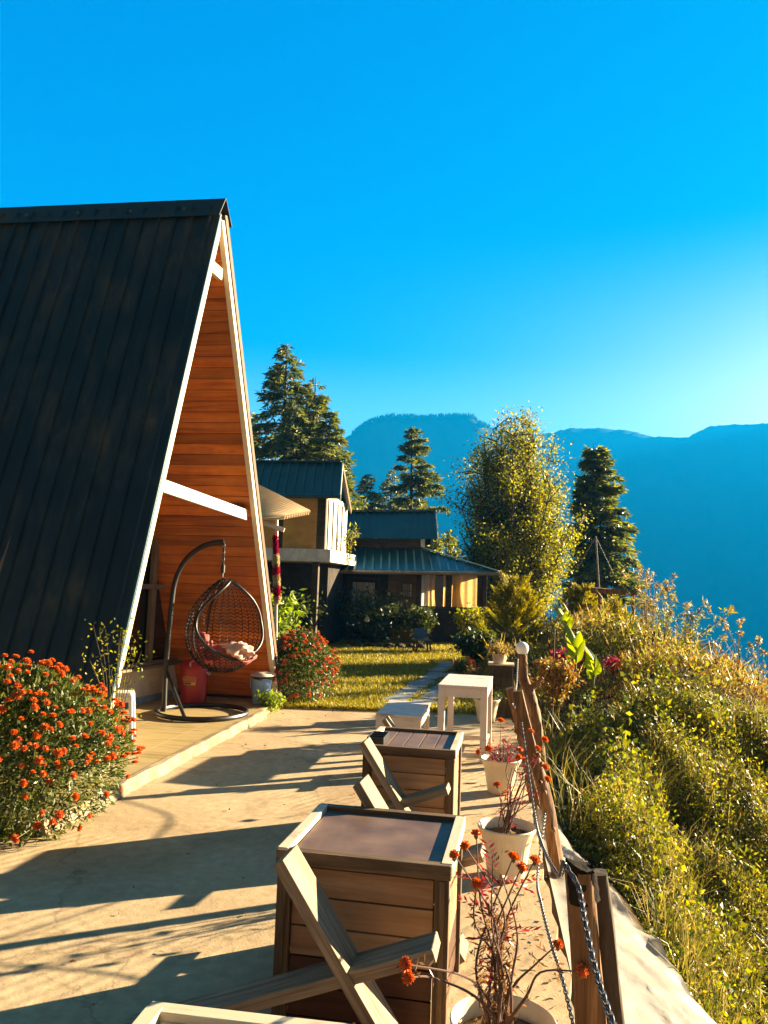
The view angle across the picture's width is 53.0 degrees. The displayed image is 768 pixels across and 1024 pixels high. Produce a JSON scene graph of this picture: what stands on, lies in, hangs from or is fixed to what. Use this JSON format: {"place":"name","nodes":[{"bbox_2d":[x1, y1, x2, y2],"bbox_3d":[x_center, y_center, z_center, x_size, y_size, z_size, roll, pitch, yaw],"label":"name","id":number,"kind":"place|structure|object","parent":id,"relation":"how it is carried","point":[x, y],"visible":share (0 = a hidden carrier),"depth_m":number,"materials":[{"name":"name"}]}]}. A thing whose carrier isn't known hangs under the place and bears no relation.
{"place":"outdoors","nodes":[
{"label":"outdoors","id":0,"kind":"place"},
{"bbox_2d":[0,707,574,1023],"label":"terrace floor","id":1,"kind":"structure","parent":0,"point":[68,897],"depth_m":4.07,"materials":[{"name":"concrete"}]},
{"bbox_2d":[0,650,144,846],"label":"marigold bush","id":2,"kind":"object","parent":1,"relation":"on","point":[31,695],"visible":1,"depth_m":4.63,"materials":[{"name":"green plant"}]},
{"bbox_2d":[0,198,280,758],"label":"frame cabin","id":3,"kind":"object","parent":1,"relation":"on","point":[128,478],"visible":0.81,"depth_m":8.03,"materials":[{"name":"brown wood"}]},
{"bbox_2d":[123,657,177,668],"bbox_3d":[-3.168,1.759,8.436,0.060,0.070,3.468,0,-6,16],"label":"window frame","id":4,"kind":"structure","parent":3,"relation":"in","point":[158,661],"depth_m":9.42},
{"bbox_2d":[144,539,158,661],"bbox_3d":[-2.878,1.091,9.552,0.060,1.514,0.085,0,-6,16],"label":"window frame","id":5,"kind":"structure","parent":3,"relation":"in","point":[155,548],"depth_m":9.53,"materials":[{"name":"brown wood"}]},
{"bbox_2d":[0,694,287,835],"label":"porch floor","id":6,"kind":"structure","parent":1,"relation":"on","point":[158,738],"depth_m":7.76,"materials":[{"name":"tile"}]},
{"bbox_2d":[79,617,154,771],"bbox_3d":[-2.098,1.439,6.072,0.534,1.207,0.612,-3,-7,40],"label":"climbing weed","id":7,"kind":"object","parent":6,"relation":"on","point":[115,691],"visible":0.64,"depth_m":6.05,"materials":[{"name":"green plant"}]},
{"bbox_2d":[117,690,135,738],"bbox_3d":[-2.522,1.922,7.290,0.324,0.442,0.294,3,-6,-12],"label":"plastic stool","id":8,"kind":"object","parent":6,"relation":"on","point":[130,699],"visible":0.38,"depth_m":7.22,"materials":[{"name":"white plastic"}]},
{"bbox_2d":[180,658,210,702],"bbox_3d":[-2.358,2.098,9.581,0.363,0.538,0.370,6,-7,-35],"label":"rubbish bin","id":9,"kind":"object","parent":6,"relation":"on","point":[194,679],"visible":0.84,"depth_m":9.44,"materials":[{"name":"red plastic"}]},
{"bbox_2d":[154,539,263,721],"bbox_3d":[-1.975,1.306,8.839,1.170,1.997,1.056,2,-6,0],"label":"hanging chair","id":10,"kind":"object","parent":6,"relation":"on","point":[166,679],"visible":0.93,"depth_m":8.83,"materials":[{"name":"wicker"}]},
{"bbox_2d":[194,643,256,667],"bbox_3d":[-1.828,1.644,8.826,0.712,0.265,0.672,2,-6,0],"label":"cushion","id":11,"kind":"object","parent":10,"relation":"on","point":[219,648],"visible":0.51,"depth_m":8.60,"materials":[{"name":"fabric"}]},
{"bbox_2d":[189,632,212,655],"bbox_3d":[-2.078,1.493,8.713,0.277,0.268,0.229,2,-6,0],"label":"pillow","id":12,"kind":"object","parent":11,"relation":"on","point":[206,638],"visible":0.49,"depth_m":8.66,"materials":[{"name":"pink fabric"}]},
{"bbox_2d":[221,641,254,660],"bbox_3d":[-1.642,1.563,8.659,0.354,0.216,0.351,5,-6,-31],"label":"blanket","id":13,"kind":"object","parent":10,"relation":"on","point":[241,650],"visible":0.84,"depth_m":8.56,"materials":[{"name":"white fabric"}]},
{"bbox_2d":[250,671,274,704],"bbox_3d":[-1.535,2.207,9.683,0.317,0.394,0.333,2,-6,0],"label":"bucket","id":14,"kind":"object","parent":6,"relation":"on","point":[261,680],"visible":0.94,"depth_m":9.58,"materials":[{"name":"blue plastic"}]},
{"bbox_2d":[253,688,286,711],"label":"weed clump","id":15,"kind":"object","parent":6,"relation":"on","point":[271,698],"visible":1,"depth_m":9.49,"materials":[{"name":"green plant"}]},
{"bbox_2d":[38,710,266,835],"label":"porch kerb","id":16,"kind":"structure","parent":1,"relation":"on","point":[146,775],"depth_m":6.46,"materials":[{"name":"concrete"}]},
{"bbox_2d":[132,1001,346,1023],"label":"box table","id":17,"kind":"object","parent":1,"relation":"on","point":[153,1012],"visible":1,"depth_m":1.77,"materials":[{"name":"brown wood"}]},
{"bbox_2d":[125,844,440,1023],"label":"plank chair","id":18,"kind":"object","parent":1,"relation":"on","point":[349,969],"visible":0.98,"depth_m":2.55,"materials":[{"name":"wood"}]},
{"bbox_2d":[69,711,560,1018],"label":"fallen leaves","id":19,"kind":"object","parent":1,"relation":"on","point":[72,960],"visible":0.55,"depth_m":3.71,"materials":[{"name":"brown plant"}]},
{"bbox_2d":[271,803,464,1023],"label":"box table","id":20,"kind":"object","parent":1,"relation":"on","point":[384,876],"visible":0.67,"depth_m":2.79,"materials":[{"name":"brown wood"}]},
{"bbox_2d":[376,700,429,729],"bbox_3d":[0.196,2.139,7.570,0.430,0.420,0.892,1,-6,9],"label":"table","id":21,"kind":"object","parent":1,"relation":"on","point":[409,714],"visible":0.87,"depth_m":7.31,"materials":[{"name":"white paint"}]},
{"bbox_2d":[359,737,450,810],"bbox_3d":[0.016,1.720,4.625,0.755,0.672,0.170,1,-6,11],"label":"plank chair","id":22,"kind":"object","parent":1,"relation":"on","point":[400,799],"visible":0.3,"depth_m":4.57,"materials":[{"name":"beige wood"}]},
{"bbox_2d":[361,726,462,814],"bbox_3d":[0.199,1.808,5.120,0.597,0.605,0.680,1,-6,10],"label":"box table","id":23,"kind":"object","parent":1,"relation":"on","point":[415,759],"visible":0.52,"depth_m":4.83,"materials":[{"name":"brown wood"}]},
{"bbox_2d":[367,731,388,744],"bbox_3d":[-0.038,1.485,5.057,0.111,0.048,0.220,1,-6,10],"label":"ashtray","id":24,"kind":"object","parent":23,"relation":"on","point":[379,737],"visible":0.84,"depth_m":5.02,"materials":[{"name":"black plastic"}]},
{"bbox_2d":[353,774,485,963],"bbox_3d":[0.040,1.579,3.449,0.817,0.727,0.170,1,-6,12],"label":"plank chair","id":25,"kind":"object","parent":1,"relation":"on","point":[367,792],"visible":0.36,"depth_m":3.42,"materials":[{"name":"wood"}]},
{"bbox_2d":[437,674,492,763],"bbox_3d":[0.820,2.030,7.673,0.467,0.700,0.960,1,-6,11],"label":"tall table","id":26,"kind":"object","parent":1,"relation":"on","point":[474,686],"visible":0.79,"depth_m":7.27,"materials":[{"name":"white paint"}]},
{"bbox_2d":[473,697,499,722],"bbox_3d":[1.256,2.427,9.434,0.334,0.275,0.334,2,-6,0],"label":"flower pot","id":27,"kind":"object","parent":1,"relation":"on","point":[477,701],"visible":0.41,"depth_m":9.36,"materials":[{"name":"beige plastic"}]},
{"bbox_2d":[481,754,520,794],"bbox_3d":[0.932,2.101,6.149,0.324,0.267,0.324,2,-6,0],"label":"flower pot","id":28,"kind":"object","parent":1,"relation":"on","point":[495,771],"visible":0.86,"depth_m":6.05,"materials":[{"name":"white ceramic"}]},
{"bbox_2d":[475,717,516,761],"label":"marigold plant","id":29,"kind":"object","parent":28,"relation":"on","point":[488,748],"visible":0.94,"depth_m":6.15,"materials":[{"name":"red plant"}]},
{"bbox_2d":[488,661,513,717],"bbox_3d":[1.501,2.280,9.911,0.330,0.663,0.350,1,-6,9],"label":"wooden planter","id":30,"kind":"object","parent":1,"relation":"on","point":[502,674],"visible":0.78,"depth_m":9.76,"materials":[{"name":"brown wood"}]},
{"bbox_2d":[492,653,506,663],"bbox_3d":[1.485,1.883,9.899,0.186,0.118,0.186,-4,-8,45],"label":"pot","id":31,"kind":"object","parent":30,"relation":"on","point":[498,659],"visible":0.78,"depth_m":9.83,"materials":[{"name":"ceramic"}]},
{"bbox_2d":[484,639,517,658],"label":"pot plant","id":32,"kind":"object","parent":31,"relation":"in","point":[504,649],"visible":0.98,"depth_m":9.86,"materials":[{"name":"plant"}]},
{"bbox_2d":[450,993,556,1023],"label":"flower pot","id":33,"kind":"object","parent":1,"relation":"on","point":[468,1010],"visible":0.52,"depth_m":2.48,"materials":[{"name":"white ceramic"}]},
{"bbox_2d":[393,828,588,1023],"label":"marigold plant","id":34,"kind":"object","parent":33,"relation":"on","point":[499,969],"visible":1,"depth_m":2.34,"materials":[{"name":"red plant"}]},
{"bbox_2d":[477,816,535,881],"bbox_3d":[0.694,1.915,4.358,0.334,0.275,0.334,2,-6,0],"label":"flower pot","id":35,"kind":"object","parent":1,"relation":"on","point":[518,839],"visible":0.79,"depth_m":4.26,"materials":[{"name":"white ceramic"}]},
{"bbox_2d":[493,728,551,832],"bbox_3d":[0.776,1.538,4.383,0.318,0.575,0.265,2,-6,0],"label":"marigold plant","id":36,"kind":"object","parent":35,"relation":"on","point":[508,821],"visible":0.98,"depth_m":4.37,"materials":[{"name":"red plant"}]},
{"bbox_2d":[506,687,540,809],"bbox_3d":[1.083,1.856,5.948,0.310,0.990,0.096,2,-6,0],"label":"fence post","id":37,"kind":"object","parent":1,"relation":"on","point":[509,692],"visible":0.45,"depth_m":5.93,"materials":[{"name":"brown wood"}]},
{"bbox_2d":[564,857,606,1023],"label":"fence post","id":38,"kind":"object","parent":1,"relation":"on","point":[589,1008],"visible":0.83,"depth_m":1.98,"materials":[{"name":"brown wood"}]},
{"bbox_2d":[520,723,566,878],"bbox_3d":[0.658,1.247,3.278,0.056,0.418,2.661,1,-6,8],"label":"chain","id":39,"kind":"object","parent":38,"relation":"hanging from","point":[560,873],"visible":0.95,"depth_m":3.51,"materials":[{"name":"grey metal"}]},
{"bbox_2d":[560,859,616,1023],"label":"chain","id":40,"kind":"object","parent":38,"relation":"hanging from","point":[609,1014],"visible":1,"depth_m":1.67,"materials":[{"name":"grey metal"}]},
{"bbox_2d":[596,868,624,1023],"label":"fence post","id":41,"kind":"object","parent":1,"relation":"on","point":[609,958],"visible":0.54,"depth_m":2.04,"materials":[{"name":"brown wood"}]},
{"bbox_2d":[0,0,767,459],"label":"sky","id":42,"kind":"structure","parent":0,"point":[477,207],"materials":[{"name":"blue"}]},
{"bbox_2d":[279,638,547,719],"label":"lawn","id":43,"kind":"structure","parent":0,"point":[469,701],"depth_m":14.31,"materials":[{"name":"plant"}]},
{"bbox_2d":[258,485,309,637],"bbox_3d":[-2.332,0.990,13.126,2.064,3.705,1.224,-1,-6,29],"label":"canopy","id":44,"kind":"object","parent":43,"relation":"on","point":[275,506],"visible":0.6,"depth_m":12.96,"materials":[{"name":"beige fabric"}]},
{"bbox_2d":[272,533,280,604],"bbox_3d":[-1.739,0.928,12.482,0.210,1.182,0.152,2,-6,0],"label":"flower garland","id":45,"kind":"object","parent":44,"relation":"hanging from","point":[276,577],"visible":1,"depth_m":12.45},
{"bbox_2d":[271,588,314,642],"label":"leafy plant","id":46,"kind":"object","parent":43,"relation":"on","point":[286,607],"visible":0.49,"depth_m":13.75,"materials":[{"name":"green plant"}]},
{"bbox_2d":[270,582,329,631],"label":"dark shrub","id":47,"kind":"object","parent":43,"relation":"on","point":[306,618],"visible":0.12,"depth_m":17.80,"materials":[{"name":"green plant"}]},
{"bbox_2d":[255,460,355,644],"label":"two storey house","id":48,"kind":"structure","parent":43,"relation":"on","point":[313,559],"depth_m":18.62,"materials":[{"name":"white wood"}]},
{"bbox_2d":[339,522,360,567],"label":"ledge weed","id":49,"kind":"object","parent":48,"relation":"attached to","point":[346,544],"visible":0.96,"depth_m":19.49,"materials":[{"name":"green plant"}]},
{"bbox_2d":[272,626,340,704],"bbox_3d":[-1.148,2.105,10.596,1.189,1.078,1.799,2,-6,0],"label":"marigold bush","id":50,"kind":"object","parent":43,"relation":"on","point":[303,654],"visible":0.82,"depth_m":10.19,"materials":[{"name":"green plant"}]},
{"bbox_2d":[334,583,413,644],"bbox_3d":[-0.223,2.665,19.734,2.416,1.697,2.182,4,-6,-20],"label":"rose bush","id":51,"kind":"object","parent":43,"relation":"on","point":[376,618],"visible":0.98,"depth_m":19.39,"materials":[{"name":"green plant"}]},
{"bbox_2d":[383,661,456,704],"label":"stone path","id":52,"kind":"structure","parent":43,"relation":"on","point":[423,681],"depth_m":11.92,"materials":[{"name":"grey stone"}]},
{"bbox_2d":[401,604,438,643],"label":"rose bush","id":53,"kind":"object","parent":43,"relation":"on","point":[425,619],"visible":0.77,"depth_m":19.29,"materials":[{"name":"green plant"}]},
{"bbox_2d":[412,628,431,651],"bbox_3d":[0.885,2.994,17.983,0.415,0.522,0.405,3,-6,-10],"label":"garden chair","id":54,"kind":"object","parent":43,"relation":"on","point":[419,633],"visible":0.97,"depth_m":18.09,"materials":[{"name":"blue plastic"}]},
{"bbox_2d":[449,627,500,668],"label":"leafy bush","id":55,"kind":"object","parent":43,"relation":"on","point":[473,647],"visible":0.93,"depth_m":14.33,"materials":[{"name":"green plant"}]},
{"bbox_2d":[334,417,767,688],"bbox_3d":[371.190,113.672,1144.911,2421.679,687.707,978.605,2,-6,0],"label":"mountains","id":56,"kind":"structure","parent":0,"point":[695,504],"depth_m":1410.33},
{"bbox_2d":[351,412,489,435],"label":"ridge forest","id":57,"kind":"object","parent":56,"relation":"on","point":[407,416],"visible":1,"depth_m":1197.29,"materials":[{"name":"blue"}]},
{"bbox_2d":[464,629,767,1023],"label":"hillside ground","id":58,"kind":"structure","parent":0,"point":[634,917],"depth_m":8.10,"materials":[{"name":"soil"}]},
{"bbox_2d":[251,344,336,459],"bbox_3d":[-4.725,-1.495,35.570,7.442,12.802,7.881,2,-6,0],"label":"cedar tree","id":59,"kind":"object","parent":58,"relation":"on","point":[278,378],"visible":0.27,"depth_m":35.34,"materials":[{"name":"green plant"}]},
{"bbox_2d":[268,400,321,459],"bbox_3d":[-3.829,-0.060,31.605,4.669,9.215,4.586,1,-6,15],"label":"cedar tree","id":60,"kind":"object","parent":58,"relation":"on","point":[286,444],"visible":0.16,"depth_m":31.66,"materials":[{"name":"green plant"}]},
{"bbox_2d":[272,376,369,509],"bbox_3d":[-3.096,-0.678,34.275,5.966,11.020,6.198,2,-6,0],"label":"cedar tree","id":61,"kind":"object","parent":58,"relation":"on","point":[321,401],"visible":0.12,"depth_m":34.58,"materials":[{"name":"green plant"}]},
{"bbox_2d":[311,409,364,509],"bbox_3d":[-2.324,0.148,32.053,5.595,8.966,5.568,2,-6,0],"label":"cedar tree","id":62,"kind":"object","parent":58,"relation":"on","point":[324,451],"visible":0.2,"depth_m":32.13,"materials":[{"name":"green plant"}]},
{"bbox_2d":[351,473,385,511],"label":"cedar tree","id":63,"kind":"object","parent":58,"relation":"on","point":[363,485],"visible":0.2,"depth_m":44.08,"materials":[{"name":"green plant"}]},
{"bbox_2d":[374,468,408,509],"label":"cedar tree","id":64,"kind":"object","parent":58,"relation":"on","point":[383,486],"visible":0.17,"depth_m":50.11,"materials":[{"name":"green plant"}]},
{"bbox_2d":[339,509,501,642],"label":"stone house","id":65,"kind":"structure","parent":58,"relation":"on","point":[389,547],"depth_m":21.02,"materials":[{"name":"grey wood"}]},
{"bbox_2d":[345,576,379,639],"bbox_3d":[-0.580,2.704,20.808,0.890,1.900,0.048,2,-6,0],"label":"doorway","id":66,"kind":"structure","parent":65,"relation":"in","point":[350,579],"depth_m":20.85,"materials":[{"name":"black"}]},
{"bbox_2d":[386,425,457,551],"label":"cedar tree","id":67,"kind":"object","parent":58,"relation":"on","point":[424,486],"visible":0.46,"depth_m":45.19,"materials":[{"name":"green plant"}]},
{"bbox_2d":[427,528,465,559],"bbox_3d":[2.434,2.651,30.993,1.669,4.087,2.460,2,-6,0],"label":"round tree","id":68,"kind":"object","parent":58,"relation":"on","point":[436,547],"visible":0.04,"depth_m":30.77,"materials":[{"name":"green plant"}]},
{"bbox_2d":[448,656,477,674],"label":"marigold bush","id":69,"kind":"object","parent":58,"relation":"on","point":[462,664],"visible":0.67,"depth_m":12.90,"materials":[{"name":"green plant"}]},
{"bbox_2d":[449,602,499,639],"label":"leafy bush","id":70,"kind":"object","parent":58,"relation":"on","point":[463,620],"visible":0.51,"depth_m":18.49,"materials":[{"name":"green plant"}]},
{"bbox_2d":[466,570,555,645],"bbox_3d":[2.659,2.103,15.981,1.784,1.825,1.534,-3,-8,43],"label":"thuja shrub","id":71,"kind":"object","parent":58,"relation":"on","point":[521,606],"visible":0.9,"depth_m":15.71,"materials":[{"name":"green plant"}]},
{"bbox_2d":[433,401,598,627],"bbox_3d":[4.509,0.352,25.163,5.399,8.403,5.789,7,-7,-41],"label":"leafy tree","id":72,"kind":"object","parent":58,"relation":"on","point":[514,534],"visible":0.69,"depth_m":24.95,"materials":[{"name":"green plant"}]},
{"bbox_2d":[516,642,546,775],"bbox_3d":[1.390,1.859,7.258,0.316,1.250,0.126,2,-6,0],"label":"fence post","id":73,"kind":"object","parent":58,"relation":"on","point":[526,685],"visible":0.94,"depth_m":7.24,"materials":[{"name":"brown wood"}]},
{"bbox_2d":[513,689,564,876],"bbox_3d":[0.933,1.647,4.610,0.341,1.135,0.096,2,-6,0],"label":"fence post","id":74,"kind":"object","parent":58,"relation":"on","point":[554,848],"visible":0.85,"depth_m":4.59,"materials":[{"name":"brown wood"}]},
{"bbox_2d":[536,812,574,1023],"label":"chain","id":75,"kind":"object","parent":74,"relation":"hanging from","point":[566,994],"visible":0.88,"depth_m":2.92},
{"bbox_2d":[529,650,583,706],"bbox_3d":[1.960,1.918,8.891,0.655,0.641,0.531,-2,-7,38],"label":"orange bush","id":76,"kind":"object","parent":58,"relation":"on","point":[558,680],"visible":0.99,"depth_m":8.81,"materials":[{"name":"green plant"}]},
{"bbox_2d":[555,601,572,642],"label":"canna plant","id":77,"kind":"object","parent":58,"relation":"on","point":[567,618],"visible":0.97,"depth_m":12.86,"materials":[{"name":"green plant"}]},
{"bbox_2d":[550,647,585,672],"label":"amaranth plant","id":78,"kind":"object","parent":58,"relation":"on","point":[561,654],"visible":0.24,"depth_m":10.80,"materials":[{"name":"red plant"}]},
{"bbox_2d":[561,625,584,671],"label":"canna plant","id":79,"kind":"object","parent":58,"relation":"on","point":[578,641],"visible":0.94,"depth_m":10.08,"materials":[{"name":"green plant"}]},
{"bbox_2d":[553,582,610,622],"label":"thuja shrub","id":80,"kind":"object","parent":58,"relation":"on","point":[583,597],"visible":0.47,"depth_m":16.72,"materials":[{"name":"green plant"}]},
{"bbox_2d":[583,644,601,687],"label":"canna plant","id":81,"kind":"object","parent":58,"relation":"on","point":[593,666],"visible":1,"depth_m":9.86,"materials":[{"name":"green plant"}]},
{"bbox_2d":[578,536,612,614],"bbox_3d":[4.272,1.607,15.764,0.184,2.208,1.354,4,-6,-17],"label":"metal pole","id":82,"kind":"object","parent":58,"relation":"on","point":[595,539],"visible":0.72,"depth_m":15.57,"materials":[{"name":"grey metal"}]},
{"bbox_2d":[555,444,659,624],"bbox_3d":[8.621,1.592,30.076,3.871,8.662,3.924,2,-6,0],"label":"cedar tree","id":83,"kind":"object","parent":58,"relation":"on","point":[615,532],"visible":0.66,"depth_m":29.54,"materials":[{"name":"green plant"}]},
{"bbox_2d":[602,655,620,675],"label":"red flowers","id":84,"kind":"object","parent":58,"relation":"on","point":[612,663],"visible":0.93,"depth_m":11.01,"materials":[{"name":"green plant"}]},
{"bbox_2d":[590,587,636,649],"bbox_3d":[4.430,2.123,14.875,0.874,1.301,0.132,2,-6,0],"label":"timber frame","id":85,"kind":"object","parent":58,"relation":"on","point":[633,593],"visible":0.56,"depth_m":14.89,"materials":[{"name":"brown wood"}]},
{"bbox_2d":[603,594,627,623],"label":"thuja shrub","id":86,"kind":"object","parent":58,"relation":"on","point":[617,605],"visible":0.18,"depth_m":17.31,"materials":[{"name":"green plant"}]},
{"bbox_2d":[474,599,767,740],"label":"garden cover","id":87,"kind":"object","parent":58,"relation":"on","point":[614,639],"visible":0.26,"depth_m":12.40,"materials":[{"name":"green plant"}]},
{"bbox_2d":[475,596,767,731],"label":"dry stalks","id":88,"kind":"object","parent":58,"relation":"on","point":[596,635],"visible":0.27,"depth_m":11.46,"materials":[{"name":"plant"}]},
{"bbox_2d":[479,603,767,1014],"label":"green weeds","id":89,"kind":"object","parent":58,"relation":"on","point":[718,911],"visible":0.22,"depth_m":9.98,"materials":[{"name":"green plant"}]},
{"bbox_2d":[535,805,716,1023],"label":"plastic sheet","id":90,"kind":"object","parent":58,"relation":"on","point":[654,989],"visible":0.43,"depth_m":3.73,"materials":[{"name":"white plastic"}]},
{"bbox_2d":[507,697,767,1023],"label":"long grass","id":91,"kind":"structure","parent":58,"relation":"on","point":[561,785],"depth_m":6.62,"materials":[{"name":"green plant"}]},
{"bbox_2d":[619,563,677,631],"bbox_3d":[4.670,1.595,13.861,1.156,1.345,0.791,2,-6,0],"label":"tall weed","id":92,"kind":"object","parent":58,"relation":"on","point":[638,588],"visible":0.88,"depth_m":13.91,"materials":[{"name":"brown plant"}]},
{"bbox_2d":[630,582,677,638],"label":"tall weed","id":93,"kind":"object","parent":58,"relation":"on","point":[664,592],"visible":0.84,"depth_m":13.50,"materials":[{"name":"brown plant"}]},
{"bbox_2d":[545,627,767,1023],"bbox_3d":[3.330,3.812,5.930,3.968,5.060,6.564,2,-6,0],"label":"undergrowth","id":94,"kind":"object","parent":58,"relation":"on","point":[640,886],"visible":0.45,"depth_m":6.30,"materials":[{"name":"green plant"}]},
{"bbox_2d":[562,676,767,1023],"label":"tall grass","id":95,"kind":"structure","parent":58,"relation":"on","point":[697,930],"depth_m":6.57,"materials":[{"name":"green plant"}]},
{"bbox_2d":[667,598,736,647],"bbox_3d":[5.347,1.883,12.872,1.061,0.997,0.740,-1,-6,29],"label":"tall weed","id":96,"kind":"object","parent":58,"relation":"on","point":[692,617],"visible":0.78,"depth_m":12.86,"materials":[{"name":"brown plant"}]},
{"bbox_2d":[705,623,728,665],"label":"tall weed","id":97,"kind":"object","parent":58,"relation":"on","point":[711,645],"visible":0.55,"depth_m":11.38,"materials":[{"name":"brown plant"}]},
{"bbox_2d":[717,617,762,680],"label":"tall weed","id":98,"kind":"object","parent":58,"relation":"on","point":[740,626],"visible":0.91,"depth_m":10.88,"materials":[{"name":"brown plant"}]},
{"bbox_2d":[724,679,767,728],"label":"bare shrub","id":99,"kind":"object","parent":58,"relation":"on","point":[755,695],"visible":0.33,"depth_m":9.02,"materials":[{"name":"brown plant"}]},
{"bbox_2d":[745,636,767,684],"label":"tall weed","id":100,"kind":"object","parent":58,"relation":"on","point":[753,654],"visible":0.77,"depth_m":10.93,"materials":[{"name":"brown plant"}]},
{"bbox_3d":[1.518,2.748,12.398,0.236,0.138,0.236,2,-6,0],"label":"small pot","id":101,"kind":"object","parent":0,"visible":0},
{"bbox_2d":[462,662,488,675],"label":"pot plant","id":102,"kind":"object","parent":101,"relation":"in","point":[475,671],"visible":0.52,"depth_m":12.39,"materials":[{"name":"green plant"}]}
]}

